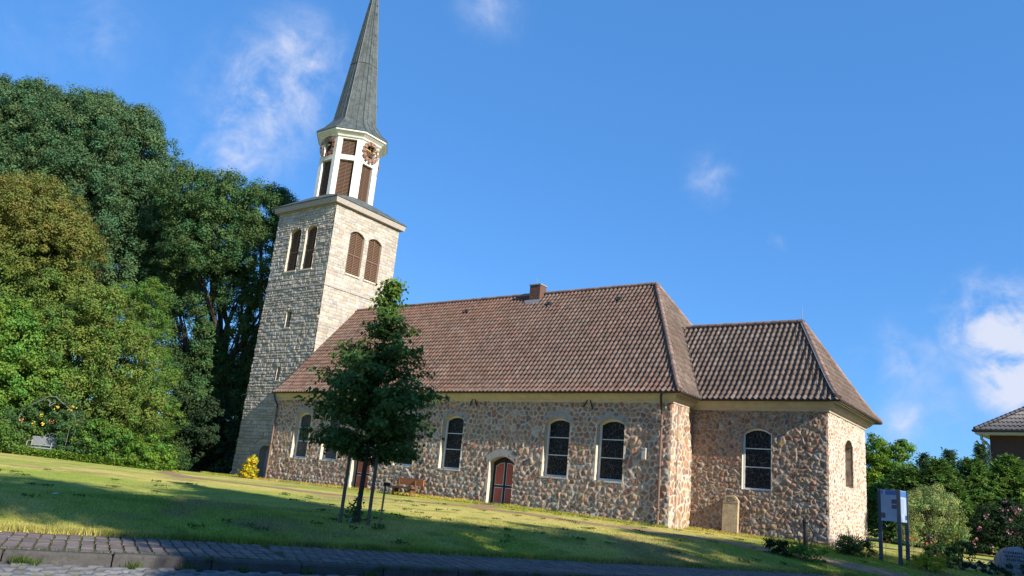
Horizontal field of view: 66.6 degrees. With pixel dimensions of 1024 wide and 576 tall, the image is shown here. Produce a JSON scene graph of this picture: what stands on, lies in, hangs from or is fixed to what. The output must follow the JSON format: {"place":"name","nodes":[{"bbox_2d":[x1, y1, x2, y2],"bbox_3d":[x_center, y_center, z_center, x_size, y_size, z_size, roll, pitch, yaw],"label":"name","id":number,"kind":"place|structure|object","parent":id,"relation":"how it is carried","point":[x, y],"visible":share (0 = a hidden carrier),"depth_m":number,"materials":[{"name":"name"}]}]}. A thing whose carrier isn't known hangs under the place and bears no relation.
{"place":"outdoors","nodes":[
{"label":"outdoors","id":0,"kind":"place"},
{"bbox_2d":[0,532,284,558],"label":"sidewalk bed","id":1,"kind":"object","parent":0,"point":[266,547],"depth_m":13.01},
{"bbox_2d":[0,562,356,575],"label":"road","id":2,"kind":"structure","parent":0,"point":[39,569],"depth_m":10.98,"materials":[{"name":"grey asphalt"}]},
{"bbox_2d":[5,554,380,575],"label":"gutter weeds","id":3,"kind":"object","parent":2,"relation":"on","point":[18,560],"visible":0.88,"depth_m":11.53,"materials":[{"name":"green plant"}]},
{"bbox_2d":[0,531,842,575],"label":"sidewalk","id":4,"kind":"structure","parent":0,"point":[291,553],"depth_m":14.59,"materials":[{"name":"grey stone"}]},
{"bbox_2d":[0,546,651,575],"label":"kerb weeds","id":5,"kind":"object","parent":4,"relation":"on","point":[404,568],"visible":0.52,"depth_m":13.30,"materials":[{"name":"green plant"}]},
{"bbox_2d":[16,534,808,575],"bbox_3d":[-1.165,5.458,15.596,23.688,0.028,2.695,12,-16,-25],"label":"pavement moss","id":6,"kind":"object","parent":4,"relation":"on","point":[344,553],"visible":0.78,"depth_m":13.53,"materials":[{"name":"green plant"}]},
{"bbox_2d":[0,453,1013,575],"bbox_3d":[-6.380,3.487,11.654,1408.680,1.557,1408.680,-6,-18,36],"label":"ground","id":7,"kind":"structure","parent":0,"point":[68,465],"depth_m":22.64,"materials":[{"name":"plant"}]},
{"bbox_2d":[26,433,57,448],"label":"metal bench","id":8,"kind":"object","parent":7,"relation":"on","point":[43,441],"visible":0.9,"depth_m":43.53,"materials":[{"name":"white metal"}]},
{"bbox_2d":[0,294,88,433],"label":"hazel tree","id":9,"kind":"object","parent":7,"relation":"on","point":[18,385],"visible":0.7,"depth_m":44.61,"materials":[{"name":"green plant"}]},
{"bbox_2d":[0,392,102,458],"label":"rose arch","id":10,"kind":"structure","parent":7,"relation":"on","point":[67,417],"depth_m":43.53,"materials":[{"name":"plant"}]},
{"bbox_2d":[0,166,112,384],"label":"maple tree","id":11,"kind":"object","parent":7,"relation":"on","point":[50,275],"visible":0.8,"depth_m":50.08,"materials":[{"name":"green plant"}]},
{"bbox_2d":[0,402,127,454],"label":"elder shrub","id":12,"kind":"object","parent":7,"relation":"on","point":[7,427],"visible":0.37,"depth_m":43.52,"materials":[{"name":"green plant"}]},
{"bbox_2d":[0,443,178,471],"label":"ground cover","id":13,"kind":"object","parent":7,"relation":"on","point":[52,453],"visible":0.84,"depth_m":42.79,"materials":[{"name":"green plant"}]},
{"bbox_2d":[22,282,171,440],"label":"hornbeam tree","id":14,"kind":"object","parent":7,"relation":"on","point":[106,366],"visible":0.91,"depth_m":45.78,"materials":[{"name":"green plant"}]},
{"bbox_2d":[69,417,142,463],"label":"hedge shrub","id":15,"kind":"object","parent":7,"relation":"on","point":[104,427],"visible":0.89,"depth_m":43.33,"materials":[{"name":"green plant"}]},
{"bbox_2d":[0,72,214,430],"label":"oak tree","id":16,"kind":"object","parent":7,"relation":"on","point":[93,153],"visible":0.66,"depth_m":59.77,"materials":[{"name":"green plant"}]},
{"bbox_2d":[93,417,195,469],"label":"yew shrub","id":17,"kind":"object","parent":7,"relation":"on","point":[181,454],"visible":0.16,"depth_m":50.34,"materials":[{"name":"green plant"}]},
{"bbox_2d":[116,433,179,469],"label":"hedge shrub","id":18,"kind":"object","parent":7,"relation":"on","point":[153,451],"visible":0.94,"depth_m":43.52,"materials":[{"name":"green plant"}]},
{"bbox_2d":[111,276,190,440],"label":"ash tree","id":19,"kind":"object","parent":7,"relation":"on","point":[153,314],"visible":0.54,"depth_m":49.90,"materials":[{"name":"green plant"}]},
{"bbox_2d":[158,415,236,473],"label":"laurel shrub","id":20,"kind":"object","parent":7,"relation":"on","point":[224,464],"visible":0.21,"depth_m":52.40,"materials":[{"name":"green plant"}]},
{"bbox_2d":[161,395,241,471],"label":"dark shrub","id":21,"kind":"object","parent":7,"relation":"on","point":[198,434],"visible":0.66,"depth_m":52.91,"materials":[{"name":"green plant"}]},
{"bbox_2d":[144,158,299,471],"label":"oak tree","id":22,"kind":"object","parent":7,"relation":"on","point":[207,360],"visible":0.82,"depth_m":57.29,"materials":[{"name":"green plant"}]},
{"bbox_2d":[235,452,261,479],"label":"yellow shrub","id":23,"kind":"object","parent":7,"relation":"on","point":[248,469],"visible":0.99,"depth_m":44.55,"materials":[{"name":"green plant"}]},
{"bbox_2d":[0,548,624,575],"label":"kerb","id":24,"kind":"structure","parent":7,"relation":"on","point":[86,559],"depth_m":12.29,"materials":[{"name":"stone"}]},
{"bbox_2d":[338,452,351,522],"bbox_3d":[-3.991,4.655,18.736,0.109,2.151,0.087,-6,-18,36],"label":"tree stake","id":25,"kind":"object","parent":7,"relation":"on","point":[344,489],"visible":0.64,"depth_m":18.66,"materials":[{"name":"brown wood"}]},
{"bbox_2d":[344,493,365,522],"bbox_3d":[-3.780,5.381,18.880,0.661,0.833,0.674,4,-15,4],"label":"sprout","id":26,"kind":"object","parent":7,"relation":"on","point":[352,508],"visible":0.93,"depth_m":18.90,"materials":[{"name":"green plant"}]},
{"bbox_2d":[292,276,451,523],"bbox_3d":[-3.470,2.697,19.349,3.811,6.308,3.786,9,-15,-14],"label":"lime tree","id":27,"kind":"object","parent":7,"relation":"on","point":[376,407],"visible":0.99,"depth_m":19.10,"materials":[{"name":"green plant"}]},
{"bbox_2d":[366,440,380,525],"bbox_3d":[-3.364,4.771,18.904,0.109,2.151,0.087,-6,-18,36],"label":"tree stake","id":28,"kind":"object","parent":7,"relation":"on","point":[372,491],"visible":0.7,"depth_m":18.84,"materials":[{"name":"brown wood"}]},
{"bbox_2d":[379,482,389,525],"bbox_3d":[-3.099,5.286,18.789,0.174,1.163,0.087,-6,-18,36],"label":"garden stick","id":29,"kind":"object","parent":7,"relation":"on","point":[385,484],"visible":0.78,"depth_m":18.84,"materials":[{"name":"paint"}]},
{"bbox_2d":[388,478,424,496],"bbox_3d":[-5.169,9.719,37.787,1.875,0.950,0.550,-6,-18,36],"label":"wooden bench","id":30,"kind":"object","parent":7,"relation":"on","point":[414,482],"visible":0.74,"depth_m":37.85,"materials":[{"name":"brown wood"}]},
{"bbox_2d":[0,471,859,575],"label":"grass fringe","id":31,"kind":"object","parent":7,"relation":"on","point":[46,529],"depth_m":17.20,"materials":[{"name":"green plant"}]},
{"bbox_2d":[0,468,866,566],"bbox_3d":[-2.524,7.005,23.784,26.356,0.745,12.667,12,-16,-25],"label":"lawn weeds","id":32,"kind":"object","parent":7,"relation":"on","point":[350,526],"visible":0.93,"depth_m":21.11,"materials":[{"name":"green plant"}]},
{"bbox_2d":[4,478,863,573],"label":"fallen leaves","id":33,"kind":"object","parent":7,"relation":"on","point":[368,536],"visible":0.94,"depth_m":17.33,"materials":[{"name":"brown plant"}]},
{"bbox_2d":[217,497,787,550],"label":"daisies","id":34,"kind":"object","parent":7,"relation":"on","point":[474,513],"visible":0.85,"depth_m":21.95,"materials":[{"name":"white plant"}]},
{"bbox_2d":[217,473,872,562],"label":"wild flowers","id":35,"kind":"object","parent":7,"relation":"on","point":[534,509],"visible":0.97,"depth_m":34.12,"materials":[{"name":"green plant"}]},
{"bbox_2d":[231,0,882,546],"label":"church","id":36,"kind":"structure","parent":7,"relation":"on","point":[647,402],"depth_m":35.90,"materials":[{"name":"stone"}]},
{"bbox_2d":[274,367,280,380],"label":"slit window","id":37,"kind":"structure","parent":36,"relation":"in","point":[278,368],"depth_m":50.22,"materials":[{"name":"paint"}]},
{"bbox_2d":[283,311,291,328],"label":"slit window","id":38,"kind":"structure","parent":36,"relation":"in","point":[287,322],"depth_m":51.14,"materials":[{"name":"paint"}]},
{"bbox_2d":[283,228,301,272],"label":"louvre window","id":39,"kind":"structure","parent":36,"relation":"in","point":[292,254],"depth_m":52.89,"materials":[{"name":"paint"}]},
{"bbox_2d":[289,407,312,458],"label":"window","id":40,"kind":"structure","parent":36,"relation":"in","point":[298,448],"depth_m":44.42,"materials":[{"name":"paint"}]},
{"bbox_2d":[299,225,317,270],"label":"louvre window","id":41,"kind":"structure","parent":36,"relation":"in","point":[310,240],"depth_m":51.92,"materials":[{"name":"paint"}]},
{"bbox_2d":[319,413,341,461],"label":"window","id":42,"kind":"structure","parent":36,"relation":"in","point":[330,455],"depth_m":42.82,"materials":[{"name":"paint"}]},
{"bbox_2d":[344,232,364,278],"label":"louvre window","id":43,"kind":"structure","parent":36,"relation":"in","point":[356,242],"depth_m":52.22,"materials":[{"name":"paint"}]},
{"bbox_2d":[347,447,370,489],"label":"door","id":44,"kind":"structure","parent":36,"relation":"in","point":[355,470],"depth_m":41.06,"materials":[{"name":"paint"}]},
{"bbox_2d":[363,239,381,284],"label":"louvre window","id":45,"kind":"structure","parent":36,"relation":"in","point":[374,246],"depth_m":53.49,"materials":[{"name":"paint"}]},
{"bbox_2d":[391,409,418,467],"bbox_3d":[-5.264,7.581,39.477,1.690,2.921,0.382,-6,-18,36],"label":"window","id":46,"kind":"structure","parent":36,"relation":"in","point":[406,464],"depth_m":39.37,"materials":[{"name":"paint"}]},
{"bbox_2d":[437,409,466,470],"bbox_3d":[-2.807,7.340,37.699,1.717,2.924,0.382,-6,-18,36],"label":"window","id":47,"kind":"structure","parent":36,"relation":"in","point":[450,453],"depth_m":37.86,"materials":[{"name":"paint"}]},
{"bbox_2d":[483,449,518,504],"bbox_3d":[-0.401,8.779,35.476,1.885,2.794,0.513,-6,-18,36],"label":"door","id":48,"kind":"structure","parent":36,"relation":"in","point":[498,489],"depth_m":35.67,"materials":[{"name":"paint"}]},
{"bbox_2d":[540,411,573,478],"bbox_3d":[2.022,6.873,34.203,1.695,2.916,0.382,-6,-18,36],"label":"window","id":49,"kind":"structure","parent":36,"relation":"in","point":[557,437],"depth_m":34.34,"materials":[{"name":"glass"}]},
{"bbox_2d":[592,411,628,483],"bbox_3d":[4.183,6.657,32.640,1.683,2.927,0.382,-6,-18,36],"label":"window","id":50,"kind":"structure","parent":36,"relation":"in","point":[610,451],"depth_m":32.78,"materials":[{"name":"glass"}]},
{"bbox_2d":[742,428,771,491],"bbox_3d":[9.755,6.794,30.934,1.188,2.410,0.225,-6,-18,36],"label":"window","id":51,"kind":"structure","parent":36,"relation":"in","point":[756,442],"depth_m":31.00,"materials":[{"name":"glass"}]},
{"bbox_2d":[845,440,853,487],"bbox_3d":[13.492,7.158,31.801,0.537,1.873,1.225,-6,-18,36],"label":"window","id":52,"kind":"structure","parent":36,"relation":"in","point":[849,477],"depth_m":32.17,"materials":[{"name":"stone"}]},
{"bbox_2d":[722,495,738,533],"bbox_3d":[8.607,9.002,30.688,0.632,1.675,0.261,-6,-18,36],"label":"gravestone","id":53,"kind":"object","parent":7,"relation":"on","point":[730,516],"visible":0.98,"depth_m":30.63,"materials":[{"name":"beige stone"}]},
{"bbox_2d":[749,522,796,557],"bbox_3d":[8.181,8.116,23.818,1.617,1.912,1.124,-6,-18,36],"label":"shrub","id":54,"kind":"object","parent":7,"relation":"on","point":[781,548],"visible":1,"depth_m":23.95,"materials":[{"name":"green plant"}]},
{"bbox_2d":[796,514,814,548],"bbox_3d":[10.008,8.363,26.582,0.626,1.343,0.214,1,-15,17],"label":"iron post","id":55,"kind":"object","parent":7,"relation":"on","point":[805,521],"visible":0.96,"depth_m":26.55,"materials":[{"name":"black metal"}]},
{"bbox_2d":[785,542,836,562],"bbox_3d":[8.827,8.268,23.553,1.639,1.381,1.835,2,-15,11],"label":"shrub","id":56,"kind":"object","parent":7,"relation":"on","point":[802,551],"visible":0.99,"depth_m":23.61,"materials":[{"name":"green plant"}]},
{"bbox_2d":[832,533,877,557],"bbox_3d":[11.530,9.143,26.836,1.686,1.312,2.710,7,-15,-6],"label":"corner bush","id":57,"kind":"object","parent":7,"relation":"on","point":[852,546],"visible":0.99,"depth_m":26.53,"materials":[{"name":"green plant"}]},
{"bbox_2d":[839,526,870,550],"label":"feather grass","id":58,"kind":"object","parent":7,"relation":"on","point":[848,532],"depth_m":28.03,"materials":[{"name":"beige plant"}]},
{"bbox_2d":[866,479,912,541],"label":"thuja","id":59,"kind":"object","parent":7,"relation":"on","point":[872,491],"visible":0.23,"depth_m":40.83,"materials":[{"name":"green plant"}]},
{"bbox_2d":[865,432,919,537],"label":"bright tree","id":60,"kind":"object","parent":7,"relation":"on","point":[885,458],"visible":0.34,"depth_m":51.83,"materials":[{"name":"green plant"}]},
{"bbox_2d":[877,489,910,565],"bbox_3d":[12.855,8.122,26.325,0.875,2.556,0.838,-6,-18,36],"label":"information board","id":61,"kind":"object","parent":7,"relation":"on","point":[893,505],"visible":0.95,"depth_m":26.31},
{"bbox_2d":[869,463,947,545],"bbox_3d":[20.091,10.972,39.390,3.796,4.159,3.840,-6,-18,36],"label":"thuja","id":62,"kind":"object","parent":7,"relation":"on","point":[906,475],"visible":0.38,"depth_m":39.34,"materials":[{"name":"green plant"}]},
{"bbox_2d":[911,452,930,544],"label":"young conifer","id":63,"kind":"object","parent":7,"relation":"on","point":[923,457],"visible":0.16,"depth_m":41.97,"materials":[{"name":"green plant"}]},
{"bbox_2d":[895,540,962,573],"bbox_3d":[13.536,8.799,25.556,1.757,1.488,2.453,17,-18,-36],"label":"ladys mantle","id":64,"kind":"object","parent":7,"relation":"on","point":[922,560],"visible":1,"depth_m":25.44,"materials":[{"name":"green plant"}]},
{"bbox_2d":[923,533,934,555],"bbox_3d":[16.190,9.999,30.198,0.491,1.070,0.167,9,-15,-15],"label":"plant","id":65,"kind":"object","parent":7,"relation":"on","point":[929,537],"visible":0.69,"depth_m":30.21,"materials":[{"name":"green plant"}]},
{"bbox_2d":[893,482,972,554],"bbox_3d":[17.424,9.641,32.197,3.211,3.278,2.270,2,-15,13],"label":"butterfly bush","id":66,"kind":"object","parent":7,"relation":"on","point":[943,503],"visible":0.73,"depth_m":32.19,"materials":[{"name":"green plant"}]},
{"bbox_2d":[903,455,981,550],"bbox_3d":[21.499,10.790,39.093,4.077,4.666,3.830,-6,-18,36],"label":"thuja","id":67,"kind":"object","parent":7,"relation":"on","point":[938,471],"visible":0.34,"depth_m":38.95,"materials":[{"name":"green plant"}]},
{"bbox_2d":[910,534,977,568],"bbox_3d":[15.205,9.442,27.689,2.184,1.573,3.125,-6,-18,36],"label":"garden plant","id":68,"kind":"object","parent":7,"relation":"on","point":[950,553],"visible":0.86,"depth_m":28.04,"materials":[{"name":"green plant"}]},
{"bbox_2d":[932,503,966,562],"bbox_3d":[16.698,9.254,29.583,1.228,2.166,0.856,14,-17,-29],"label":"mullein","id":69,"kind":"object","parent":7,"relation":"on","point":[953,537],"visible":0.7,"depth_m":29.55,"materials":[{"name":"green plant"}]},
{"bbox_2d":[941,447,961,543],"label":"young conifer","id":70,"kind":"object","parent":7,"relation":"on","point":[947,454],"visible":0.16,"depth_m":42.02,"materials":[{"name":"green plant"}]},
{"bbox_2d":[926,481,996,553],"bbox_3d":[21.598,11.096,37.768,2.845,3.495,3.076,2,-15,12],"label":"thuja","id":71,"kind":"object","parent":7,"relation":"on","point":[956,489],"visible":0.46,"depth_m":37.50,"materials":[{"name":"green plant"}]},
{"bbox_2d":[968,440,993,551],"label":"young conifer","id":72,"kind":"object","parent":7,"relation":"on","point":[981,452],"visible":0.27,"depth_m":42.10,"materials":[{"name":"green plant"}]},
{"bbox_2d":[949,455,1020,552],"bbox_3d":[23.258,10.869,39.158,4.331,4.888,4.257,-6,-18,36],"label":"thuja","id":73,"kind":"object","parent":7,"relation":"on","point":[974,472],"visible":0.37,"depth_m":38.90,"materials":[{"name":"green plant"}]},
{"bbox_2d":[958,556,1015,574],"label":"blue plant","id":74,"kind":"object","parent":7,"relation":"on","point":[966,565],"visible":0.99,"depth_m":26.93,"materials":[{"name":"green plant"}]},
{"bbox_2d":[965,496,1023,555],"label":"rose bush","id":75,"kind":"object","parent":7,"relation":"on","point":[1007,514],"visible":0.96,"depth_m":35.37,"materials":[{"name":"green plant"}]},
{"bbox_2d":[971,406,1023,548],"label":"house","id":76,"kind":"structure","parent":7,"relation":"on","point":[1004,433],"depth_m":51.91,"materials":[{"name":"brick"}]},
{"bbox_2d":[976,452,1023,551],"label":"thuja","id":77,"kind":"object","parent":7,"relation":"on","point":[1009,468],"visible":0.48,"depth_m":39.09,"materials":[{"name":"green plant"}]},
{"bbox_2d":[988,556,1023,575],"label":"foreground plant","id":78,"kind":"object","parent":7,"relation":"on","point":[1004,571],"visible":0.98,"depth_m":26.95,"materials":[{"name":"green plant"}]},
{"bbox_2d":[993,547,1023,575],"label":"boulder","id":79,"kind":"object","parent":7,"relation":"on","point":[1014,556],"visible":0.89,"depth_m":27.83,"materials":[{"name":"stone"}]},
{"bbox_2d":[0,0,1023,524],"label":"sky","id":80,"kind":"structure","parent":0,"point":[858,165],"materials":[{"name":"blue"}]},
{"bbox_2d":[156,471,910,575],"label":"path","id":81,"kind":"structure","parent":0,"point":[869,569],"depth_m":26.98,"materials":[{"name":"grey gravel"}]},
{"bbox_2d":[861,532,931,554],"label":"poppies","id":82,"kind":"object","parent":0,"point":[910,537],"visible":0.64,"depth_m":28.43,"materials":[{"name":"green plant"}]}
]}

